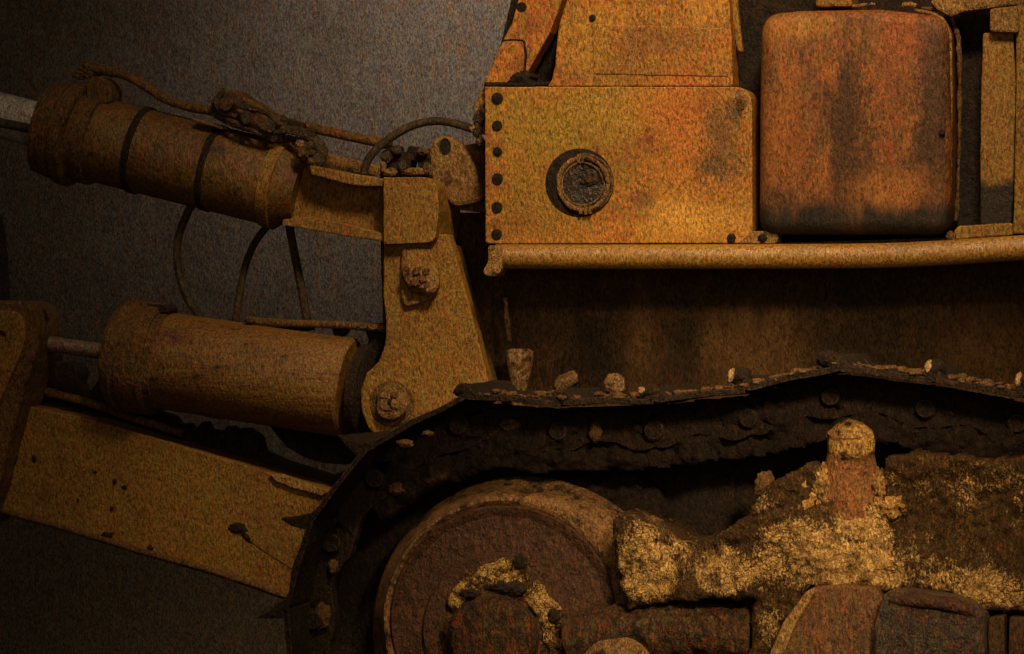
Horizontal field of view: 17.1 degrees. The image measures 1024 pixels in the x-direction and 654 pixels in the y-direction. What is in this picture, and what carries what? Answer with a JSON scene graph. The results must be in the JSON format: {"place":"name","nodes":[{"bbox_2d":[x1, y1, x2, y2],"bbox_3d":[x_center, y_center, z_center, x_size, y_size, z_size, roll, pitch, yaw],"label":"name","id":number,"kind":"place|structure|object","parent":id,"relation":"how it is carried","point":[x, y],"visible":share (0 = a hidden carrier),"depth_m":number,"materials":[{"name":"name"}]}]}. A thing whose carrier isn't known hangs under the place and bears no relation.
{"place":"outdoors","nodes":[
{"label":"outdoors","id":0,"kind":"place"},
{"bbox_2d":[0,0,510,653],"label":"backdrop","id":1,"kind":"structure","parent":0,"point":[84,260],"depth_m":18.62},
{"label":"ground","id":2,"kind":"structure","parent":0,"visible":0},
{"bbox_2d":[0,0,1023,653],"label":"bulldozer","id":3,"kind":"object","parent":2,"relation":"on","point":[764,258],"visible":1,"depth_m":11.71,"materials":[{"name":"yellow metal"}]},
{"bbox_2d":[553,371,578,389],"bbox_3d":[0.184,0.193,11.645,0.090,0.087,0.102,0,0,-5],"label":"mud clod","id":4,"kind":"object","parent":3,"relation":"on","point":[569,380],"visible":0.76,"depth_m":11.61,"materials":[{"name":"brown soil"}]},
{"bbox_2d":[604,373,625,393],"bbox_3d":[0.352,0.200,11.624,0.072,0.086,0.108,0,0,14],"label":"mud clod","id":5,"kind":"object","parent":3,"relation":"on","point":[613,382],"visible":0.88,"depth_m":11.59,"materials":[{"name":"brown soil"}]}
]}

